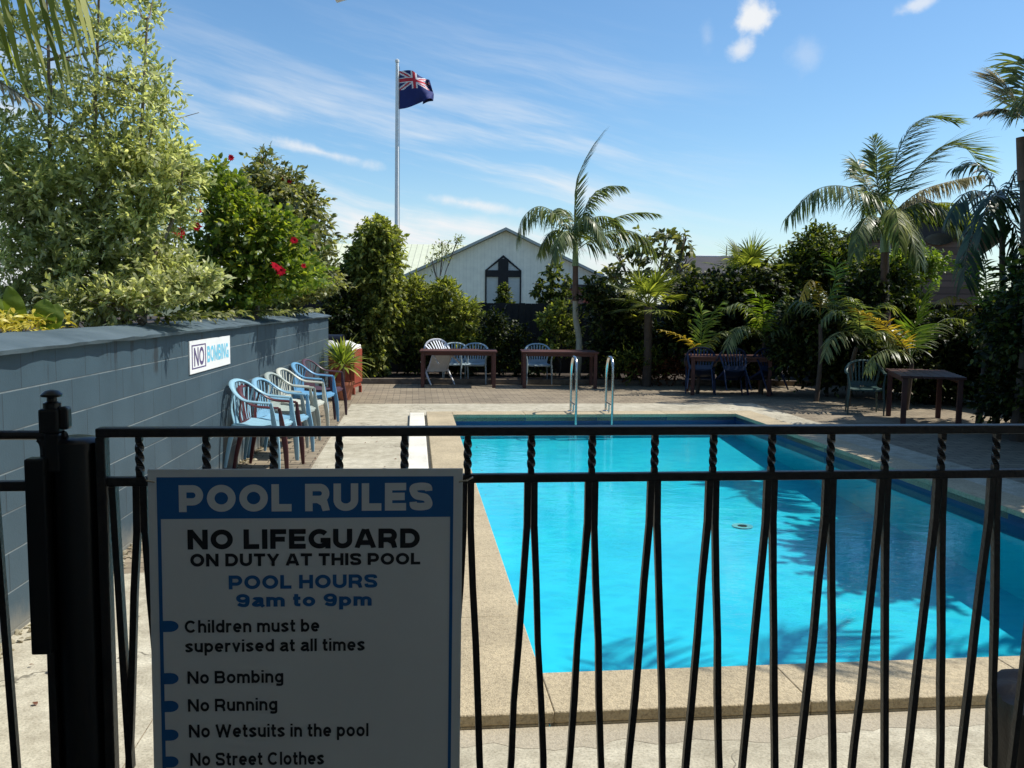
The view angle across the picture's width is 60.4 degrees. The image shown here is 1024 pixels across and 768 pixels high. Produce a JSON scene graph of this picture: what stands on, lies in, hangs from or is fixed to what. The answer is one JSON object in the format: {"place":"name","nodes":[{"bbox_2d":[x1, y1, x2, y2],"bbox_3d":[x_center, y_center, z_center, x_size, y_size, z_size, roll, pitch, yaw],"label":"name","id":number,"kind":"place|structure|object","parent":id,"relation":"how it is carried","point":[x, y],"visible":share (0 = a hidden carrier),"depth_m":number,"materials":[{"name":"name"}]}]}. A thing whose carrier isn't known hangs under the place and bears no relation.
{"place":"outdoors","nodes":[
{"label":"outdoors","id":0,"kind":"place"},
{"bbox_2d":[0,573,152,767],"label":"concrete path","id":1,"kind":"structure","parent":0,"point":[31,683],"depth_m":3.74,"materials":[{"name":"beige concrete"}]},
{"bbox_2d":[25,300,189,315],"bbox_3d":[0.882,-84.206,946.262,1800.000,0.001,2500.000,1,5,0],"label":"ground","id":2,"kind":"structure","parent":0,"point":[174,310],"depth_m":150.02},
{"bbox_2d":[0,316,236,332],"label":"garden bed","id":3,"kind":"object","parent":2,"relation":"on","point":[134,322],"depth_m":11.69,"materials":[{"name":"soil"}]},
{"bbox_2d":[0,286,63,329],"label":"broad leaf plant","id":4,"kind":"object","parent":3,"relation":"on","point":[12,298],"visible":0.75,"depth_m":5.54,"materials":[{"name":"green plant"}]},
{"bbox_2d":[0,308,76,332],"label":"yellow ground cover","id":5,"kind":"object","parent":3,"relation":"on","point":[6,324],"visible":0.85,"depth_m":5.34,"materials":[{"name":"yellow plant"}]},
{"bbox_2d":[0,0,116,119],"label":"overhanging palm","id":6,"kind":"object","parent":3,"relation":"on","point":[81,5],"visible":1,"depth_m":4.15,"materials":[{"name":"green plant"}]},
{"bbox_2d":[0,0,232,331],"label":"pittosporum tree","id":7,"kind":"object","parent":3,"relation":"on","point":[70,235],"visible":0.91,"depth_m":7.10,"materials":[{"name":"green plant"}]},
{"bbox_2d":[30,260,235,328],"bbox_3d":[-2.931,-0.651,6.881,1.602,0.670,0.840,1,5,0],"label":"variegated bush","id":8,"kind":"object","parent":3,"relation":"on","point":[87,303],"visible":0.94,"depth_m":6.76,"materials":[{"name":"green plant"}]},
{"bbox_2d":[163,152,339,320],"bbox_3d":[-3.110,-1.663,10.071,2.046,2.129,2.450,1,5,0],"label":"hibiscus bush","id":9,"kind":"object","parent":3,"relation":"on","point":[275,239],"visible":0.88,"depth_m":10.21,"materials":[{"name":"green plant"}]},
{"bbox_2d":[228,141,356,315],"bbox_3d":[-3.289,-2.202,12.990,1.852,2.653,1.971,1,5,0],"label":"grey green shrub","id":10,"kind":"object","parent":3,"relation":"on","point":[283,189],"visible":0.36,"depth_m":12.76,"materials":[{"name":"green plant"}]},
{"bbox_2d":[306,243,465,280],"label":"hall wing","id":11,"kind":"structure","parent":2,"relation":"on","point":[418,254],"depth_m":52.28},
{"bbox_2d":[362,366,843,385],"bbox_3d":[1.942,-0.559,24.738,23.000,0.080,12.000,0,5,-3],"label":"garden bed","id":12,"kind":"object","parent":2,"relation":"on","point":[436,375],"visible":0.08,"depth_m":19.76,"materials":[{"name":"soil"}]},
{"bbox_2d":[316,261,371,373],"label":"dark corner shrub","id":13,"kind":"object","parent":12,"relation":"on","point":[340,308],"visible":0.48,"depth_m":18.61,"materials":[{"name":"green plant"}]},
{"bbox_2d":[336,212,413,377],"bbox_3d":[-3.051,-1.854,19.271,1.783,3.794,1.918,1,5,0],"label":"columnar shrub","id":14,"kind":"object","parent":12,"relation":"on","point":[373,257],"visible":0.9,"depth_m":18.88,"materials":[{"name":"green plant"}]},
{"bbox_2d":[395,59,399,236],"bbox_3d":[-3.097,-4.572,23.687,0.136,8.118,0.118,-1,5,-19],"label":"flagpole","id":15,"kind":"object","parent":12,"relation":"on","point":[397,152],"visible":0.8,"depth_m":23.49,"materials":[{"name":"white metal"}]},
{"bbox_2d":[400,70,433,108],"bbox_3d":[-2.545,-7.830,23.558,0.844,1.004,0.537,2,5,12],"label":"flag","id":16,"kind":"object","parent":15,"relation":"attached to","point":[415,88],"visible":1,"depth_m":23.38,"materials":[{"name":"blue fabric"}]},
{"bbox_2d":[399,268,488,375],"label":"feathery shrub","id":17,"kind":"object","parent":12,"relation":"on","point":[426,312],"visible":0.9,"depth_m":19.48,"materials":[{"name":"green plant"}]},
{"bbox_2d":[424,233,464,278],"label":"twiggy tree","id":18,"kind":"object","parent":12,"relation":"on","point":[457,239],"visible":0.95,"depth_m":23.77,"materials":[{"name":"green plant"}]},
{"bbox_2d":[199,300,763,373],"bbox_3d":[-0.516,-1.079,20.947,14.063,1.710,0.142,0,5,-2],"label":"fence","id":19,"kind":"object","parent":12,"relation":"on","point":[524,313],"visible":0.11,"depth_m":20.89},
{"bbox_2d":[392,304,610,377],"bbox_3d":[-0.116,-0.923,19.884,5.416,2.249,1.409,1,5,0],"label":"dark shrub","id":20,"kind":"object","parent":12,"relation":"on","point":[493,323],"visible":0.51,"depth_m":19.75,"materials":[{"name":"green plant"}]},
{"bbox_2d":[492,281,515,302],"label":"conifer","id":21,"kind":"object","parent":12,"relation":"on","point":[502,291],"visible":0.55,"depth_m":21.33,"materials":[{"name":"green plant"}]},
{"bbox_2d":[529,262,571,303],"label":"thin sapling","id":22,"kind":"object","parent":12,"relation":"on","point":[545,298],"visible":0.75,"depth_m":21.54,"materials":[{"name":"green plant"}]},
{"bbox_2d":[532,296,585,376],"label":"climbing shrub","id":23,"kind":"object","parent":12,"relation":"on","point":[557,322],"visible":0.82,"depth_m":19.77,"materials":[{"name":"green plant"}]},
{"bbox_2d":[516,130,661,378],"bbox_3d":[1.724,-2.834,19.119,3.284,5.630,2.247,1,5,0],"label":"central palm","id":24,"kind":"object","parent":12,"relation":"on","point":[572,236],"visible":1,"depth_m":18.94,"materials":[{"name":"green plant"}]},
{"bbox_2d":[569,270,677,379],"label":"broad dark shrub","id":25,"kind":"object","parent":12,"relation":"on","point":[593,292],"visible":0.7,"depth_m":18.93,"materials":[{"name":"green plant"}]},
{"bbox_2d":[597,339,674,385],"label":"fern","id":26,"kind":"object","parent":12,"relation":"on","point":[633,355],"visible":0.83,"depth_m":18.41,"materials":[{"name":"green plant"}]},
{"bbox_2d":[597,224,700,304],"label":"magnolia tree","id":27,"kind":"object","parent":12,"relation":"on","point":[614,275],"visible":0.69,"depth_m":23.23,"materials":[{"name":"green plant"}]},
{"bbox_2d":[618,345,708,385],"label":"bronze low plant","id":28,"kind":"object","parent":12,"relation":"on","point":[675,367],"visible":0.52,"depth_m":18.60,"materials":[{"name":"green plant"}]},
{"bbox_2d":[652,259,798,388],"bbox_3d":[4.549,-1.225,18.520,3.168,2.818,2.206,1,5,0],"label":"dense dark bush","id":29,"kind":"object","parent":12,"relation":"on","point":[728,291],"visible":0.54,"depth_m":18.13,"materials":[{"name":"green plant"}]},
{"bbox_2d":[698,230,791,378],"bbox_3d":[4.967,-1.662,18.871,1.933,3.386,2.119,1,5,0],"label":"fan palm","id":30,"kind":"object","parent":12,"relation":"on","point":[751,254],"visible":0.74,"depth_m":18.50,"materials":[{"name":"green plant"}]},
{"bbox_2d":[765,218,876,379],"bbox_3d":[6.535,-1.776,19.052,2.478,3.602,2.242,1,5,0],"label":"round crown tree","id":31,"kind":"object","parent":12,"relation":"on","point":[805,259],"visible":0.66,"depth_m":18.61,"materials":[{"name":"green plant"}]},
{"bbox_2d":[840,196,998,304],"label":"shingled house","id":32,"kind":"structure","parent":2,"relation":"on","point":[939,239],"depth_m":22.79,"materials":[{"name":"brown"}]},
{"bbox_2d":[925,233,952,244],"bbox_3d":[11.044,-3.743,22.755,0.660,0.300,0.135,3,6,24],"label":"oval window","id":33,"kind":"structure","parent":32,"relation":"in","point":[938,238],"depth_m":22.70,"materials":[{"name":"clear glass"}]},
{"bbox_2d":[404,227,607,303],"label":"church hall","id":34,"kind":"structure","parent":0,"point":[483,269],"depth_m":39.68,"materials":[{"name":"grey metal"}]},
{"bbox_2d":[485,255,520,302],"bbox_3d":[-0.399,-4.680,39.715,1.635,2.264,0.150,1,5,0],"label":"window","id":35,"kind":"structure","parent":34,"relation":"in","point":[501,271],"depth_m":39.69,"materials":[{"name":"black glass"}]},
{"bbox_2d":[0,0,1023,304],"label":"sky","id":36,"kind":"structure","parent":0,"point":[718,118],"materials":[{"name":"blue"}]},
{"bbox_2d":[113,384,1023,767],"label":"brick paving","id":37,"kind":"structure","parent":0,"point":[971,450],"depth_m":15.20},
{"bbox_2d":[0,439,269,660],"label":"leaf litter","id":38,"kind":"object","parent":37,"relation":"on","point":[18,632],"visible":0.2,"depth_m":5.68,"materials":[{"name":"brown plant"}]},
{"bbox_2d":[0,312,331,642],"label":"block wall","id":39,"kind":"structure","parent":37,"relation":"on","point":[126,375],"depth_m":6.06,"materials":[{"name":"paint"}]},
{"bbox_2d":[188,335,229,374],"bbox_3d":[-2.755,-0.280,8.055,0.012,0.280,1.370,0,5,-4],"label":"no bombing sign","id":40,"kind":"object","parent":39,"relation":"attached to","point":[208,354],"visible":1,"depth_m":7.95,"materials":[{"name":"white paint"}]},
{"bbox_2d":[149,307,324,323],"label":"trailing leaves","id":41,"kind":"object","parent":39,"relation":"on","point":[182,316],"visible":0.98,"depth_m":8.82,"materials":[{"name":"green plant"}]},
{"bbox_2d":[224,378,298,468],"bbox_3d":[-2.490,0.377,8.732,0.580,0.853,0.622,1,5,6],"label":"plastic chair","id":42,"kind":"object","parent":37,"relation":"on","point":[273,421],"visible":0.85,"depth_m":8.72,"materials":[{"name":"blue plastic"}]},
{"bbox_2d":[232,384,304,468],"bbox_3d":[-2.461,0.429,8.877,0.580,0.853,0.622,1,5,3],"label":"plastic chair","id":43,"kind":"object","parent":37,"relation":"on","point":[283,439],"visible":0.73,"depth_m":8.77,"materials":[{"name":"blue plastic"}]},
{"bbox_2d":[247,377,313,459],"bbox_3d":[-2.542,0.358,9.654,0.580,0.853,0.622,1,5,6],"label":"plastic chair","id":44,"kind":"object","parent":37,"relation":"on","point":[261,413],"visible":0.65,"depth_m":9.79,"materials":[{"name":"plastic"}]},
{"bbox_2d":[261,372,320,447],"bbox_3d":[-2.626,0.287,10.431,0.580,0.853,0.622,1,5,3],"label":"plastic chair","id":45,"kind":"object","parent":37,"relation":"on","point":[286,411],"visible":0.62,"depth_m":10.48,"materials":[{"name":"white plastic"}]},
{"bbox_2d":[276,368,328,438],"bbox_3d":[-2.673,0.224,11.118,0.580,0.853,0.622,1,5,5],"label":"plastic chair","id":46,"kind":"object","parent":37,"relation":"on","point":[323,402],"visible":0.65,"depth_m":11.25,"materials":[{"name":"white plastic"}]},
{"bbox_2d":[291,362,338,421],"bbox_3d":[-2.748,0.128,12.164,0.580,0.853,0.622,1,5,3],"label":"plastic chair","id":47,"kind":"object","parent":37,"relation":"on","point":[319,394],"visible":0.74,"depth_m":12.27,"materials":[{"name":"blue plastic"}]},
{"bbox_2d":[301,359,346,419],"bbox_3d":[-2.782,0.060,12.911,0.580,0.853,0.622,1,5,7],"label":"plastic chair","id":48,"kind":"object","parent":37,"relation":"on","point":[342,388],"visible":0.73,"depth_m":13.02,"materials":[{"name":"plastic"}]},
{"bbox_2d":[328,334,361,394],"bbox_3d":[-3.161,-0.377,16.337,0.630,1.090,0.560,1,5,5],"label":"barbecue trolley","id":49,"kind":"object","parent":37,"relation":"on","point":[351,375],"visible":0.27,"depth_m":16.11,"materials":[{"name":"red paint"}]},
{"bbox_2d":[328,340,360,361],"bbox_3d":[-3.110,-0.625,16.311,0.513,0.387,0.640,1,5,5],"label":"cloth","id":50,"kind":"object","parent":49,"relation":"on","point":[346,342],"visible":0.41,"depth_m":16.09,"materials":[{"name":"white fabric"}]},
{"bbox_2d":[320,336,374,399],"bbox_3d":[-2.906,-0.317,15.269,1.104,1.170,1.162,1,5,0],"label":"potted cordyline","id":51,"kind":"object","parent":37,"relation":"on","point":[342,355],"visible":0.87,"depth_m":15.15,"materials":[{"name":"plant"}]},
{"bbox_2d":[424,338,459,384],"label":"plastic chair","id":52,"kind":"object","parent":37,"relation":"on","point":[439,363],"visible":0.74,"depth_m":18.33,"materials":[{"name":"white plastic"}]},
{"bbox_2d":[442,342,468,378],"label":"plastic chair","id":53,"kind":"object","parent":37,"relation":"on","point":[453,362],"visible":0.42,"depth_m":18.96,"materials":[{"name":"plastic"}]},
{"bbox_2d":[419,348,496,387],"bbox_3d":[-1.097,-0.330,17.995,1.550,0.740,0.842,0,5,-3],"label":"wooden table","id":54,"kind":"object","parent":37,"relation":"on","point":[471,352],"visible":1,"depth_m":17.62,"materials":[{"name":"brown wood"}]},
{"bbox_2d":[460,342,487,383],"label":"plastic chair","id":55,"kind":"object","parent":37,"relation":"on","point":[481,362],"visible":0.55,"depth_m":18.85,"materials":[{"name":"blue plastic"}]},
{"bbox_2d":[525,343,552,384],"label":"plastic chair","id":56,"kind":"object","parent":37,"relation":"on","point":[536,362],"visible":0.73,"depth_m":18.90,"materials":[{"name":"blue plastic"}]},
{"bbox_2d":[520,349,598,388],"bbox_3d":[0.953,-0.313,18.045,1.550,0.740,0.842,0,5,-2],"label":"wooden table","id":57,"kind":"object","parent":37,"relation":"on","point":[591,354],"visible":1,"depth_m":17.66,"materials":[{"name":"brown wood"}]},
{"bbox_2d":[361,378,811,385],"bbox_3d":[1.248,-0.044,18.596,10.500,0.110,0.080,0,5,-3],"label":"bed edging","id":58,"kind":"object","parent":37,"relation":"on","point":[488,381],"visible":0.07,"depth_m":18.52,"materials":[{"name":"brown wood"}]},
{"bbox_2d":[606,258,701,386],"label":"fan palm","id":59,"kind":"object","parent":37,"relation":"on","point":[655,286],"visible":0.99,"depth_m":18.16,"materials":[{"name":"green plant"}]},
{"bbox_2d":[659,298,736,393],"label":"young palm","id":60,"kind":"object","parent":37,"relation":"on","point":[709,343],"visible":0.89,"depth_m":16.92,"materials":[{"name":"green plant"}]},
{"bbox_2d":[684,347,716,394],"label":"plastic chair","id":61,"kind":"object","parent":37,"relation":"on","point":[703,371],"visible":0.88,"depth_m":16.65,"materials":[{"name":"blue plastic"}]},
{"bbox_2d":[684,354,773,395],"bbox_3d":[4.152,-0.180,16.949,1.550,0.740,0.842,1,5,3],"label":"wooden table","id":62,"kind":"object","parent":37,"relation":"on","point":[693,358],"visible":0.54,"depth_m":16.57,"materials":[{"name":"brown wood"}]},
{"bbox_2d":[712,347,751,395],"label":"plastic chair","id":63,"kind":"object","parent":37,"relation":"on","point":[727,373],"visible":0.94,"depth_m":16.45,"materials":[{"name":"blue plastic"}]},
{"bbox_2d":[720,289,803,394],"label":"fern palm","id":64,"kind":"object","parent":37,"relation":"on","point":[767,327],"visible":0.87,"depth_m":16.56,"materials":[{"name":"green plant"}]},
{"bbox_2d":[743,347,788,394],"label":"plastic chair","id":65,"kind":"object","parent":37,"relation":"on","point":[761,374],"visible":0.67,"depth_m":16.57,"materials":[{"name":"blue plastic"}]},
{"bbox_2d":[780,251,862,401],"bbox_3d":[5.641,-1.018,15.736,1.472,2.704,1.036,1,5,0],"label":"tan palm","id":66,"kind":"object","parent":37,"relation":"on","point":[819,367],"visible":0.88,"depth_m":15.65,"materials":[{"name":"green plant"}]},
{"bbox_2d":[753,263,903,397],"bbox_3d":[5.944,-0.988,16.553,2.630,2.554,2.044,1,5,0],"label":"shaded bush","id":67,"kind":"object","parent":37,"relation":"on","point":[785,352],"visible":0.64,"depth_m":16.23,"materials":[{"name":"green plant"}]},
{"bbox_2d":[819,295,902,405],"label":"fern palm","id":68,"kind":"object","parent":37,"relation":"on","point":[864,329],"visible":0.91,"depth_m":14.69,"materials":[{"name":"green plant"}]},
{"bbox_2d":[844,359,886,415],"bbox_3d":[5.620,0.046,14.030,0.622,0.853,0.580,2,5,14],"label":"plastic chair","id":69,"kind":"object","parent":37,"relation":"on","point":[863,385],"visible":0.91,"depth_m":14.16,"materials":[{"name":"plastic"}]},
{"bbox_2d":[830,246,942,333],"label":"leafy bush","id":70,"kind":"object","parent":37,"relation":"on","point":[902,275],"visible":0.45,"depth_m":16.75,"materials":[{"name":"green plant"}]},
{"bbox_2d":[780,112,1004,399],"bbox_3d":[7.200,-2.307,15.998,4.577,5.262,2.626,-4,7,-41],"label":"feather palm","id":71,"kind":"object","parent":37,"relation":"on","point":[894,225],"visible":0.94,"depth_m":15.73,"materials":[{"name":"green plant"}]},
{"bbox_2d":[790,304,1016,401],"bbox_3d":[8.505,-0.483,15.151,0.142,1.760,12.742,-1,5,-16],"label":"side fence","id":72,"kind":"object","parent":37,"relation":"on","point":[955,312],"visible":0.1,"depth_m":16.51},
{"bbox_2d":[847,282,963,409],"bbox_3d":[6.520,-0.638,14.657,2.445,2.163,1.250,-4,7,-40],"label":"golden palm","id":73,"kind":"object","parent":37,"relation":"on","point":[905,337],"visible":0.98,"depth_m":14.42,"materials":[{"name":"green plant"}]},
{"bbox_2d":[880,239,960,297],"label":"lime bush","id":74,"kind":"object","parent":37,"relation":"on","point":[934,259],"visible":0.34,"depth_m":17.34,"materials":[{"name":"green plant"}]},
{"bbox_2d":[885,368,966,423],"bbox_3d":[6.048,0.202,12.966,0.842,0.740,1.550,2,5,15],"label":"wooden table","id":75,"kind":"object","parent":37,"relation":"on","point":[903,375],"visible":0.88,"depth_m":12.53,"materials":[{"name":"brown wood"}]},
{"bbox_2d":[859,286,998,405],"bbox_3d":[7.691,-0.576,15.743,3.153,2.439,2.184,1,5,0],"label":"black green bush","id":76,"kind":"object","parent":37,"relation":"on","point":[960,355],"visible":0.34,"depth_m":15.29,"materials":[{"name":"green plant"}]},
{"bbox_2d":[934,251,1018,423],"bbox_3d":[6.485,-0.623,12.122,1.248,2.589,1.265,4,6,29],"label":"fan fronded palm","id":77,"kind":"object","parent":37,"relation":"on","point":[985,285],"visible":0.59,"depth_m":12.16,"materials":[{"name":"green plant"}]},
{"bbox_2d":[942,158,1020,423],"bbox_3d":[6.910,-1.315,12.663,2.883,3.878,1.447,-3,6,-36],"label":"dark palm","id":78,"kind":"object","parent":37,"relation":"on","point":[996,207],"visible":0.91,"depth_m":12.19,"materials":[{"name":"green plant"}]},
{"bbox_2d":[956,281,1023,423],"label":"edge bush","id":79,"kind":"object","parent":37,"relation":"on","point":[1006,339],"visible":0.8,"depth_m":11.50,"materials":[{"name":"green plant"}]},
{"bbox_2d":[970,52,1023,441],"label":"edge palm","id":80,"kind":"object","parent":37,"relation":"on","point":[1017,108],"visible":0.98,"depth_m":10.98,"materials":[{"name":"green plant"}]},
{"bbox_2d":[975,230,1023,322],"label":"side hedge","id":81,"kind":"object","parent":37,"relation":"on","point":[1014,277],"visible":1,"depth_m":9.98,"materials":[{"name":"green plant"}]},
{"bbox_2d":[123,403,1023,767],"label":"concrete apron","id":82,"kind":"object","parent":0,"point":[371,451],"visible":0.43,"depth_m":3.42,"materials":[{"name":"beige concrete"}]},
{"bbox_2d":[52,434,105,767],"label":"fence post","id":83,"kind":"object","parent":82,"relation":"on","point":[74,488],"visible":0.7,"depth_m":1.70,"materials":[{"name":"black metal"}]},
{"bbox_2d":[0,389,71,767],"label":"pool gate","id":84,"kind":"structure","parent":83,"relation":"attached to","point":[55,423],"depth_m":1.67,"materials":[{"name":"black metal"}]},
{"bbox_2d":[95,424,1023,767],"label":"pool fence","id":85,"kind":"object","parent":83,"relation":"attached to","point":[111,532],"visible":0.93,"depth_m":1.83,"materials":[{"name":"black metal"}]},
{"bbox_2d":[142,468,472,767],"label":"pool rules sign","id":86,"kind":"object","parent":85,"relation":"attached to","point":[305,618],"visible":1,"depth_m":1.74,"materials":[{"name":"silver metal"}]},
{"bbox_2d":[29,423,482,704],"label":"fallen leaves","id":87,"kind":"object","parent":82,"relation":"on","point":[35,703],"visible":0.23,"depth_m":8.97,"materials":[{"name":"brown plant"}]},
{"bbox_2d":[408,413,428,467],"bbox_3d":[-0.965,0.852,9.007,0.215,0.075,8.490,0,5,-6],"label":"drain cover strip","id":88,"kind":"object","parent":82,"relation":"on","point":[418,454],"visible":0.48,"depth_m":10.01,"materials":[{"name":"white plastic"}]},
{"bbox_2d":[460,708,984,749],"bbox_3d":[2.272,1.379,3.645,5.050,0.001,0.206,0,5,-6],"label":"kerb strip","id":89,"kind":"object","parent":82,"relation":"on","point":[585,735],"visible":0.62,"depth_m":3.50,"materials":[{"name":"concrete"}]},
{"bbox_2d":[455,417,1023,726],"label":"pool basin","id":90,"kind":"object","parent":82,"relation":"in","point":[621,515],"visible":0.4,"depth_m":7.92,"materials":[{"name":"paint"}]},
{"bbox_2d":[568,356,613,437],"bbox_3d":[1.193,0.175,13.220,0.645,1.205,0.540,0,5,-6],"label":"pool ladder","id":91,"kind":"object","parent":90,"relation":"on","point":[571,408],"visible":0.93,"depth_m":13.05,"materials":[{"name":"silver metal"}]},
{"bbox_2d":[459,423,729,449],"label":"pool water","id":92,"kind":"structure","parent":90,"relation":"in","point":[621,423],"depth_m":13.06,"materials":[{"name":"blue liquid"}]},
{"bbox_2d":[426,410,1023,729],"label":"pool coping","id":93,"kind":"object","parent":90,"relation":"on","point":[497,606],"visible":0.64,"depth_m":3.89,"materials":[{"name":"beige concrete"}]},
{"bbox_2d":[732,523,752,528],"bbox_3d":[2.337,1.438,8.920,0.210,0.005,0.210,1,5,0],"label":"pool drain","id":94,"kind":"object","parent":90,"relation":"in","point":[742,525],"visible":1,"depth_m":8.92,"materials":[{"name":"grey plastic"}]},
{"bbox_2d":[983,669,1023,767],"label":"rubbish bin","id":95,"kind":"object","parent":82,"relation":"on","point":[1006,684],"visible":0.58,"depth_m":2.76,"materials":[{"name":"grey plastic"}]},
{"bbox_2d":[560,284,614,303],"bbox_3d":[3.245,-3.041,38.429,2.161,2.535,2.600,1,5,0],"label":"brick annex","id":96,"kind":"object","parent":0,"point":[581,286],"visible":0.02,"depth_m":37.30,"materials":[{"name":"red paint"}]},
{"bbox_2d":[667,245,761,294],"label":"hip roof house","id":97,"kind":"structure","parent":0,"point":[703,259],"depth_m":37.29,"materials":[{"name":"grey metal"}]}
]}

